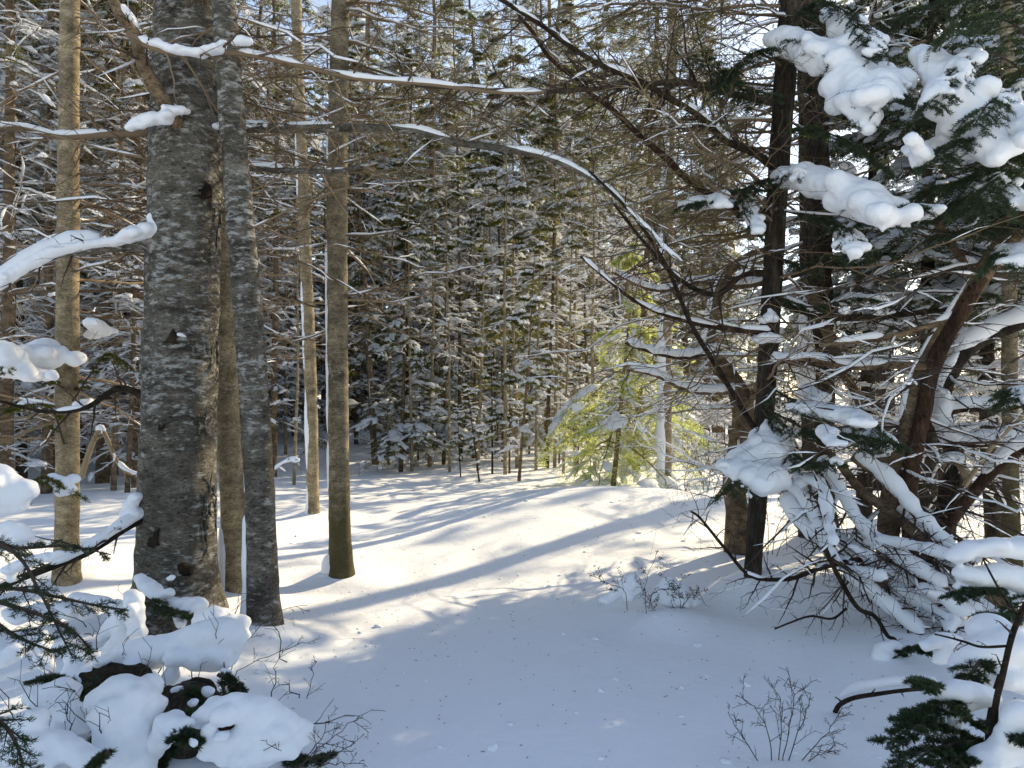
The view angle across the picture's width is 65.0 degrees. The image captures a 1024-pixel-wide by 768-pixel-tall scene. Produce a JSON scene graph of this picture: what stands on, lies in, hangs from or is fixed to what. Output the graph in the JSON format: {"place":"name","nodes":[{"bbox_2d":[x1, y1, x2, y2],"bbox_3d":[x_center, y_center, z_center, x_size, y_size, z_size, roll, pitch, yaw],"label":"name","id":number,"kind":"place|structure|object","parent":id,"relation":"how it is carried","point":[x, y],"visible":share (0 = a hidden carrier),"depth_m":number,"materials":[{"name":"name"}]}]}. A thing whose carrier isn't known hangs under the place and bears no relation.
{"place":"outdoors","nodes":[
{"label":"outdoors","id":0,"kind":"place"},
{"bbox_2d":[0,463,129,767],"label":"hanging bough","id":1,"kind":"object","parent":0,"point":[18,493],"visible":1,"depth_m":3.34,"materials":[{"name":"white wood"}]},
{"bbox_2d":[0,398,1023,767],"bbox_3d":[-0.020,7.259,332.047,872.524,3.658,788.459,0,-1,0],"label":"snow ground","id":2,"kind":"structure","parent":0,"point":[540,536],"depth_m":5.48,"materials":[{"name":"white snow"}]},
{"bbox_2d":[0,0,98,472],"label":"spruce tree","id":3,"kind":"object","parent":2,"relation":"on","point":[29,220],"visible":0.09,"depth_m":14.41,"materials":[{"name":"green plant"}]},
{"bbox_2d":[0,0,128,478],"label":"spruce tree","id":4,"kind":"object","parent":2,"relation":"on","point":[18,468],"visible":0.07,"depth_m":14.44,"materials":[{"name":"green plant"}]},
{"bbox_2d":[0,0,138,486],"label":"spruce tree","id":5,"kind":"object","parent":2,"relation":"on","point":[20,59],"visible":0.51,"depth_m":11.87,"materials":[{"name":"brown plant"}]},
{"bbox_2d":[0,0,145,472],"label":"spruce tree","id":6,"kind":"object","parent":2,"relation":"on","point":[56,17],"visible":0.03,"depth_m":16.30,"materials":[{"name":"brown plant"}]},
{"bbox_2d":[0,1,146,448],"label":"spruce tree","id":7,"kind":"object","parent":2,"relation":"on","point":[48,16],"visible":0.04,"depth_m":17.02,"materials":[{"name":"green plant"}]},
{"bbox_2d":[0,0,147,493],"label":"dead spruce","id":8,"kind":"object","parent":2,"relation":"on","point":[46,452],"visible":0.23,"depth_m":13.36,"materials":[{"name":"brown plant"}]},
{"bbox_2d":[1,0,150,475],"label":"dead spruce","id":9,"kind":"object","parent":2,"relation":"on","point":[81,170],"visible":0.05,"depth_m":16.34,"materials":[{"name":"brown plant"}]},
{"bbox_2d":[0,0,153,483],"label":"spruce tree","id":10,"kind":"object","parent":2,"relation":"on","point":[103,477],"visible":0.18,"depth_m":14.76,"materials":[{"name":"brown plant"}]},
{"bbox_2d":[40,0,149,490],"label":"spruce tree","id":11,"kind":"object","parent":2,"relation":"on","point":[135,83],"visible":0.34,"depth_m":13.22,"materials":[{"name":"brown plant"}]},
{"bbox_2d":[79,0,152,492],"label":"spruce tree","id":12,"kind":"object","parent":2,"relation":"on","point":[129,454],"visible":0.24,"depth_m":13.16,"materials":[{"name":"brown plant"}]},
{"bbox_2d":[0,0,277,487],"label":"spruce tree","id":13,"kind":"object","parent":2,"relation":"on","point":[140,297],"visible":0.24,"depth_m":13.51,"materials":[{"name":"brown plant"}]},
{"bbox_2d":[0,0,325,586],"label":"fir tree","id":14,"kind":"object","parent":2,"relation":"on","point":[50,360],"visible":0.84,"depth_m":6.66,"materials":[{"name":"brown plant"}]},
{"bbox_2d":[81,34,285,475],"bbox_3d":[-6.304,-4.094,15.741,3.652,12.725,3.595,0,-1,-18],"label":"spruce tree","id":15,"kind":"object","parent":2,"relation":"on","point":[255,203],"visible":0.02,"depth_m":15.97,"materials":[{"name":"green plant"}]},
{"bbox_2d":[0,573,383,767],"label":"brush heap","id":16,"kind":"object","parent":2,"relation":"on","point":[122,704],"visible":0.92,"depth_m":3.47,"materials":[{"name":"white snow"}]},
{"bbox_2d":[83,1,346,593],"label":"fir tree","id":17,"kind":"object","parent":2,"relation":"on","point":[230,467],"visible":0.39,"depth_m":6.41,"materials":[{"name":"brown plant"}]},
{"bbox_2d":[40,0,457,626],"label":"fir tree","id":18,"kind":"object","parent":2,"relation":"on","point":[260,574],"visible":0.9,"depth_m":5.49,"materials":[{"name":"grey plant"}]},
{"bbox_2d":[236,0,323,430],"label":"spruce tree","id":19,"kind":"object","parent":2,"relation":"on","point":[263,33],"visible":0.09,"depth_m":18.82,"materials":[{"name":"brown plant"}]},
{"bbox_2d":[253,78,317,454],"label":"slim tree","id":20,"kind":"object","parent":2,"relation":"on","point":[290,334],"visible":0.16,"depth_m":19.95,"materials":[{"name":"plant"}]},
{"bbox_2d":[254,114,325,432],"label":"fir tree","id":21,"kind":"object","parent":2,"relation":"on","point":[293,387],"visible":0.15,"depth_m":24.20,"materials":[{"name":"plant"}]},
{"bbox_2d":[254,67,325,419],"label":"fir tree","id":22,"kind":"object","parent":2,"relation":"on","point":[301,364],"visible":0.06,"depth_m":25.73,"materials":[{"name":"plant"}]},
{"bbox_2d":[139,0,444,513],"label":"fir tree","id":23,"kind":"object","parent":2,"relation":"on","point":[312,506],"visible":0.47,"depth_m":10.76,"materials":[{"name":"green plant"}]},
{"bbox_2d":[262,140,325,484],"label":"slim tree","id":24,"kind":"object","parent":2,"relation":"on","point":[295,420],"visible":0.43,"depth_m":14.48,"materials":[{"name":"plant"}]},
{"bbox_2d":[240,0,350,476],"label":"slim tree","id":25,"kind":"object","parent":2,"relation":"on","point":[275,367],"visible":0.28,"depth_m":16.72,"materials":[{"name":"brown wood"}]},
{"bbox_2d":[237,0,370,434],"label":"dead spruce","id":26,"kind":"object","parent":2,"relation":"on","point":[252,14],"visible":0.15,"depth_m":20.01,"materials":[{"name":"brown plant"}]},
{"bbox_2d":[263,191,352,435],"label":"fir tree","id":27,"kind":"object","parent":2,"relation":"on","point":[320,377],"visible":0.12,"depth_m":26.77,"materials":[{"name":"plant"}]},
{"bbox_2d":[294,66,356,423],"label":"slim tree","id":28,"kind":"object","parent":2,"relation":"on","point":[322,286],"visible":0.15,"depth_m":33.40,"materials":[{"name":"plant"}]},
{"bbox_2d":[295,705,369,767],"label":"bare shrub","id":29,"kind":"object","parent":2,"relation":"on","point":[316,751],"visible":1,"depth_m":3.27,"materials":[{"name":"plant"}]},
{"bbox_2d":[297,195,395,444],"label":"fir tree","id":30,"kind":"object","parent":2,"relation":"on","point":[356,419],"visible":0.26,"depth_m":24.00,"materials":[{"name":"plant"}]},
{"bbox_2d":[83,0,618,578],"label":"fir tree","id":31,"kind":"object","parent":2,"relation":"on","point":[337,562],"visible":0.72,"depth_m":7.11,"materials":[{"name":"brown plant"}]},
{"bbox_2d":[315,135,390,423],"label":"dead spruce","id":32,"kind":"object","parent":2,"relation":"on","point":[353,145],"visible":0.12,"depth_m":34.95,"materials":[{"name":"brown plant"}]},
{"bbox_2d":[0,0,735,608],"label":"fir tree","id":33,"kind":"object","parent":2,"relation":"on","point":[168,510],"visible":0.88,"depth_m":5.77,"materials":[{"name":"grey plant"}]},
{"bbox_2d":[297,44,439,464],"bbox_3d":[-3.367,-2.850,19.245,3.384,10.334,2.510,0,-1,25],"label":"fir tree","id":34,"kind":"object","parent":2,"relation":"on","point":[374,409],"visible":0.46,"depth_m":18.90,"materials":[{"name":"green plant"}]},
{"bbox_2d":[355,101,421,464],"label":"slim tree","id":35,"kind":"object","parent":2,"relation":"on","point":[375,207],"visible":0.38,"depth_m":19.03,"materials":[{"name":"plant"}]},
{"bbox_2d":[349,208,461,474],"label":"fir tree","id":36,"kind":"object","parent":2,"relation":"on","point":[399,433],"visible":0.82,"depth_m":17.46,"materials":[{"name":"green plant"}]},
{"bbox_2d":[373,110,439,471],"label":"slim tree","id":37,"kind":"object","parent":2,"relation":"on","point":[400,198],"visible":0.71,"depth_m":17.46,"materials":[{"name":"plant"}]},
{"bbox_2d":[356,31,467,451],"bbox_3d":[-2.719,-3.786,22.000,3.335,12.056,2.878,-1,-1,42],"label":"fir tree","id":38,"kind":"object","parent":2,"relation":"on","point":[436,379],"visible":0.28,"depth_m":21.71,"materials":[{"name":"green plant"}]},
{"bbox_2d":[350,0,521,436],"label":"spruce tree","id":39,"kind":"object","parent":2,"relation":"on","point":[446,49],"visible":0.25,"depth_m":23.77,"materials":[{"name":"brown plant"}]},
{"bbox_2d":[400,45,472,466],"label":"slim tree","id":40,"kind":"object","parent":2,"relation":"on","point":[433,212],"visible":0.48,"depth_m":18.52,"materials":[{"name":"plant"}]},
{"bbox_2d":[401,75,475,410],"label":"spruce tree","id":41,"kind":"object","parent":2,"relation":"on","point":[450,221],"visible":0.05,"depth_m":28.84,"materials":[{"name":"green plant"}]},
{"bbox_2d":[394,228,498,466],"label":"fir tree","id":42,"kind":"object","parent":2,"relation":"on","point":[441,430],"visible":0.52,"depth_m":18.74,"materials":[{"name":"green plant"}]},
{"bbox_2d":[420,153,478,471],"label":"slim tree","id":43,"kind":"object","parent":2,"relation":"on","point":[448,261],"visible":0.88,"depth_m":17.00,"materials":[{"name":"plant"}]},
{"bbox_2d":[416,0,509,460],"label":"slim tree","id":44,"kind":"object","parent":2,"relation":"on","point":[471,193],"visible":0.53,"depth_m":19.80,"materials":[{"name":"green plant"}]},
{"bbox_2d":[435,239,502,458],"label":"fir tree","id":45,"kind":"object","parent":2,"relation":"on","point":[474,383],"visible":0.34,"depth_m":21.18,"materials":[{"name":"plant"}]},
{"bbox_2d":[416,76,524,440],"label":"dead spruce","id":46,"kind":"object","parent":2,"relation":"on","point":[470,257],"visible":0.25,"depth_m":25.73,"materials":[{"name":"brown plant"}]},
{"bbox_2d":[461,381,496,481],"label":"sapling","id":47,"kind":"object","parent":2,"relation":"on","point":[477,431],"visible":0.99,"depth_m":14.70,"materials":[{"name":"green wood"}]},
{"bbox_2d":[409,0,549,430],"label":"spruce tree","id":48,"kind":"object","parent":2,"relation":"on","point":[482,78],"visible":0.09,"depth_m":29.09,"materials":[{"name":"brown plant"}]},
{"bbox_2d":[448,14,516,427],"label":"slim tree","id":49,"kind":"object","parent":2,"relation":"on","point":[477,80],"visible":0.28,"depth_m":27.60,"materials":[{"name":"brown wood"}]},
{"bbox_2d":[452,96,518,470],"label":"slim tree","id":50,"kind":"object","parent":2,"relation":"on","point":[477,234],"visible":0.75,"depth_m":17.21,"materials":[{"name":"plant"}]},
{"bbox_2d":[461,188,527,451],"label":"fir tree","id":51,"kind":"object","parent":2,"relation":"on","point":[487,260],"visible":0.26,"depth_m":22.95,"materials":[{"name":"plant"}]},
{"bbox_2d":[20,500,974,764],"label":"snow crumbs","id":52,"kind":"object","parent":2,"relation":"on","point":[722,760],"visible":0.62,"depth_m":4.61,"materials":[{"name":"white"}]},
{"bbox_2d":[475,347,519,473],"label":"sapling","id":53,"kind":"object","parent":2,"relation":"on","point":[488,403],"visible":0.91,"depth_m":16.32,"materials":[{"name":"plant"}]},
{"bbox_2d":[460,184,542,461],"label":"fir tree","id":54,"kind":"object","parent":2,"relation":"on","point":[493,319],"visible":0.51,"depth_m":19.49,"materials":[{"name":"green plant"}]},
{"bbox_2d":[462,110,540,441],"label":"fir tree","id":55,"kind":"object","parent":2,"relation":"on","point":[510,227],"visible":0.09,"depth_m":26.11,"materials":[{"name":"plant"}]},
{"bbox_2d":[465,34,539,474],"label":"slim tree","id":56,"kind":"object","parent":2,"relation":"on","point":[516,189],"visible":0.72,"depth_m":16.16,"materials":[{"name":"brown plant"}]},
{"bbox_2d":[464,23,552,467],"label":"slim tree","id":57,"kind":"object","parent":2,"relation":"on","point":[496,251],"visible":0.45,"depth_m":18.00,"materials":[{"name":"green plant"}]},
{"bbox_2d":[490,337,535,473],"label":"sapling","id":58,"kind":"object","parent":2,"relation":"on","point":[514,411],"visible":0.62,"depth_m":16.49,"materials":[{"name":"plant"}]},
{"bbox_2d":[467,7,579,429],"bbox_3d":[0.552,-6.910,33.719,5.290,19.142,6.127,-2,-4,0],"label":"spruce tree","id":59,"kind":"object","parent":2,"relation":"on","point":[507,84],"visible":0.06,"depth_m":33.70,"materials":[{"name":"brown plant"}]},
{"bbox_2d":[30,0,1023,459],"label":"forest","id":60,"kind":"object","parent":2,"relation":"on","point":[544,64],"visible":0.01,"depth_m":38.16,"materials":[{"name":"green plant"}]},
{"bbox_2d":[498,243,564,481],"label":"sapling","id":61,"kind":"object","parent":2,"relation":"on","point":[519,378],"visible":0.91,"depth_m":14.70,"materials":[{"name":"green plant"}]},
{"bbox_2d":[498,180,572,446],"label":"fir tree","id":62,"kind":"object","parent":2,"relation":"on","point":[521,258],"visible":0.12,"depth_m":24.66,"materials":[{"name":"plant"}]},
{"bbox_2d":[506,135,578,469],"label":"slim tree","id":63,"kind":"object","parent":2,"relation":"on","point":[518,236],"visible":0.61,"depth_m":17.47,"materials":[{"name":"plant"}]},
{"bbox_2d":[506,140,590,462],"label":"fir tree","id":64,"kind":"object","parent":2,"relation":"on","point":[521,339],"visible":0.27,"depth_m":19.69,"materials":[{"name":"green plant"}]},
{"bbox_2d":[510,0,602,467],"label":"slim tree","id":65,"kind":"object","parent":2,"relation":"on","point":[549,120],"visible":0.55,"depth_m":17.89,"materials":[{"name":"green plant"}]},
{"bbox_2d":[519,44,596,467],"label":"slim tree","id":66,"kind":"object","parent":2,"relation":"on","point":[550,176],"visible":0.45,"depth_m":17.80,"materials":[{"name":"plant"}]},
{"bbox_2d":[490,10,633,430],"bbox_3d":[2.317,-6.992,31.225,5.233,19.139,6.123,1,-1,-42],"label":"spruce tree","id":67,"kind":"object","parent":2,"relation":"on","point":[532,216],"visible":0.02,"depth_m":30.86,"materials":[{"name":"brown plant"}]},
{"bbox_2d":[476,0,657,448],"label":"spruce tree","id":68,"kind":"object","parent":2,"relation":"on","point":[526,4],"visible":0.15,"depth_m":23.24,"materials":[{"name":"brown plant"}]},
{"bbox_2d":[536,128,599,473],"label":"slim tree","id":69,"kind":"object","parent":2,"relation":"on","point":[569,241],"visible":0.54,"depth_m":16.50,"materials":[{"name":"plant"}]},
{"bbox_2d":[519,43,632,442],"bbox_3d":[2.451,-4.544,26.611,5.181,14.114,4.753,2,-2,0],"label":"dead spruce","id":70,"kind":"object","parent":2,"relation":"on","point":[597,309],"visible":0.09,"depth_m":26.65,"materials":[{"name":"brown plant"}]},
{"bbox_2d":[530,0,625,464],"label":"slim tree","id":71,"kind":"object","parent":2,"relation":"on","point":[574,255],"visible":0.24,"depth_m":18.48,"materials":[{"name":"plant"}]},
{"bbox_2d":[550,200,619,450],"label":"fir tree","id":72,"kind":"object","parent":2,"relation":"on","point":[601,328],"visible":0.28,"depth_m":20.99,"materials":[{"name":"plant"}]},
{"bbox_2d":[547,52,629,471],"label":"slim tree","id":73,"kind":"object","parent":2,"relation":"on","point":[585,275],"visible":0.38,"depth_m":16.39,"materials":[{"name":"plant"}]},
{"bbox_2d":[568,1,638,426],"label":"slim tree","id":74,"kind":"object","parent":2,"relation":"on","point":[598,244],"visible":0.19,"depth_m":25.82,"materials":[{"name":"plant"}]},
{"bbox_2d":[572,13,652,437],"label":"slim tree","id":75,"kind":"object","parent":2,"relation":"on","point":[615,304],"visible":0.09,"depth_m":29.28,"materials":[{"name":"plant"}]},
{"bbox_2d":[529,242,704,490],"bbox_3d":[1.939,0.040,13.626,3.017,5.120,3.339,6,-1,0],"label":"young fir","id":76,"kind":"object","parent":2,"relation":"on","point":[618,426],"visible":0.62,"depth_m":13.51,"materials":[{"name":"green plant"}]},
{"bbox_2d":[598,573,644,604],"bbox_3d":[0.801,1.498,5.882,0.336,0.236,0.147,0,-1,0],"label":"snow hummock","id":77,"kind":"object","parent":2,"relation":"on","point":[630,585],"visible":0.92,"depth_m":5.83,"materials":[{"name":"white"}]},
{"bbox_2d":[590,42,659,465],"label":"slim tree","id":78,"kind":"object","parent":2,"relation":"on","point":[609,248],"visible":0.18,"depth_m":18.58,"materials":[{"name":"green wood"}]},
{"bbox_2d":[588,550,707,612],"bbox_3d":[1.033,1.535,5.732,1.010,0.676,0.337,0,-1,0],"label":"bare shrub","id":79,"kind":"object","parent":2,"relation":"on","point":[662,589],"visible":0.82,"depth_m":5.72,"materials":[{"name":"plant"}]},
{"bbox_2d":[524,0,797,486],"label":"fir tree","id":80,"kind":"object","parent":2,"relation":"on","point":[663,428],"visible":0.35,"depth_m":13.13,"materials":[{"name":"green plant"}]},
{"bbox_2d":[576,0,746,469],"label":"slim tree","id":81,"kind":"object","parent":2,"relation":"on","point":[618,40],"visible":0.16,"depth_m":17.22,"materials":[{"name":"green plant"}]},
{"bbox_2d":[604,308,723,485],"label":"young fir","id":82,"kind":"object","parent":2,"relation":"on","point":[651,429],"visible":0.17,"depth_m":14.87,"materials":[{"name":"green plant"}]},
{"bbox_2d":[308,0,1023,576],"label":"fir tree","id":83,"kind":"object","parent":2,"relation":"on","point":[856,90],"visible":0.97,"depth_m":5.87,"materials":[{"name":"brown plant"}]},
{"bbox_2d":[650,575,700,607],"bbox_3d":[1.194,1.518,5.869,0.346,0.239,0.209,0,-1,-21],"label":"snow hummock","id":84,"kind":"object","parent":2,"relation":"on","point":[664,599],"visible":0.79,"depth_m":5.83,"materials":[{"name":"white"}]},
{"bbox_2d":[667,401,731,494],"bbox_3d":[2.900,1.110,11.449,1.445,1.717,1.088,0,-1,16],"label":"bare shrub","id":85,"kind":"object","parent":2,"relation":"on","point":[687,439],"visible":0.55,"depth_m":11.46,"materials":[{"name":"plant"}]},
{"bbox_2d":[686,397,731,469],"bbox_3d":[5.902,1.578,23.548,1.761,2.814,1.752,2,-1,0],"label":"brush thicket","id":86,"kind":"object","parent":2,"relation":"on","point":[718,418],"visible":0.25,"depth_m":23.43,"materials":[{"name":"brown wood"}]},
{"bbox_2d":[583,247,872,555],"bbox_3d":[2.142,0.203,7.837,2.952,2.966,3.027,0,-1,0],"label":"spruce tree","id":87,"kind":"object","parent":2,"relation":"on","point":[736,516],"visible":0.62,"depth_m":7.87,"materials":[{"name":"brown plant"}]},
{"bbox_2d":[455,0,1014,537],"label":"spruce tree","id":88,"kind":"object","parent":2,"relation":"on","point":[813,150],"visible":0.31,"depth_m":8.44,"materials":[{"name":"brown plant"}]},
{"bbox_2d":[725,667,852,760],"bbox_3d":[1.182,1.505,3.480,0.515,0.553,0.295,0,-1,-23],"label":"bare shrub","id":89,"kind":"object","parent":2,"relation":"on","point":[800,711],"visible":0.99,"depth_m":3.48,"materials":[{"name":"plant"}]},
{"bbox_2d":[653,0,1023,640],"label":"twisted tree","id":90,"kind":"object","parent":2,"relation":"on","point":[980,119],"visible":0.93,"depth_m":5.42,"materials":[{"name":"red plant"}]},
{"bbox_2d":[764,0,922,487],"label":"spruce tree","id":91,"kind":"object","parent":2,"relation":"on","point":[878,392],"visible":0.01,"depth_m":15.33,"materials":[{"name":"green plant"}]},
{"bbox_2d":[679,449,1023,643],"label":"fallen tree","id":92,"kind":"object","parent":2,"relation":"on","point":[823,534],"visible":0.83,"depth_m":5.15,"materials":[{"name":"white plant"}]},
{"bbox_2d":[735,0,1022,534],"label":"fir tree","id":93,"kind":"object","parent":2,"relation":"on","point":[842,165],"visible":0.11,"depth_m":9.16,"materials":[{"name":"green plant"}]},
{"bbox_2d":[833,673,936,712],"bbox_3d":[1.792,1.508,3.822,0.139,0.333,0.614,1,-1,-39],"label":"fallen branch","id":94,"kind":"object","parent":2,"relation":"on","point":[856,687],"visible":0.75,"depth_m":3.87,"materials":[{"name":"white plant"}]},
{"bbox_2d":[755,0,1023,561],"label":"fir tree","id":95,"kind":"object","parent":2,"relation":"on","point":[892,131],"visible":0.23,"depth_m":7.93,"materials":[{"name":"plant"}]},
{"bbox_2d":[871,640,932,660],"bbox_3d":[2.247,1.681,4.579,0.211,0.484,0.461,0,-1,-21],"label":"fir branch","id":96,"kind":"object","parent":2,"relation":"on","point":[886,650],"visible":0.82,"depth_m":4.63,"materials":[{"name":"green plant"}]},
{"bbox_2d":[792,0,1019,492],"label":"fir tree","id":97,"kind":"object","parent":2,"relation":"on","point":[904,61],"visible":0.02,"depth_m":12.07,"materials":[{"name":"green wood"}]},
{"bbox_2d":[835,1,1023,537],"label":"fir tree","id":98,"kind":"object","parent":2,"relation":"on","point":[897,165],"visible":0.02,"depth_m":8.51,"materials":[{"name":"green plant"}]},
{"bbox_2d":[837,1,1023,566],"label":"fir tree","id":99,"kind":"object","parent":2,"relation":"on","point":[1009,358],"visible":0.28,"depth_m":6.55,"materials":[{"name":"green plant"}]},
{"bbox_2d":[838,302,1023,574],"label":"crooked tree","id":100,"kind":"object","parent":2,"relation":"on","point":[949,404],"visible":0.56,"depth_m":6.00,"materials":[{"name":"red plant"}]},
{"bbox_2d":[866,536,1023,767],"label":"fir","id":101,"kind":"object","parent":2,"relation":"on","point":[964,694],"visible":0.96,"depth_m":2.99,"materials":[{"name":"white wood"}]},
{"bbox_2d":[894,0,1023,518],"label":"fir tree","id":102,"kind":"object","parent":2,"relation":"on","point":[974,42],"visible":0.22,"depth_m":7.38,"materials":[{"name":"plant"}]},
{"bbox_2d":[934,559,1023,736],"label":"bent sapling","id":103,"kind":"object","parent":2,"relation":"on","point":[1008,646],"visible":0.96,"depth_m":2.83,"materials":[{"name":"brown plant"}]},
{"bbox_2d":[26,0,1020,399],"label":"sky","id":104,"kind":"structure","parent":0,"point":[320,2],"materials":[{"name":"white"}]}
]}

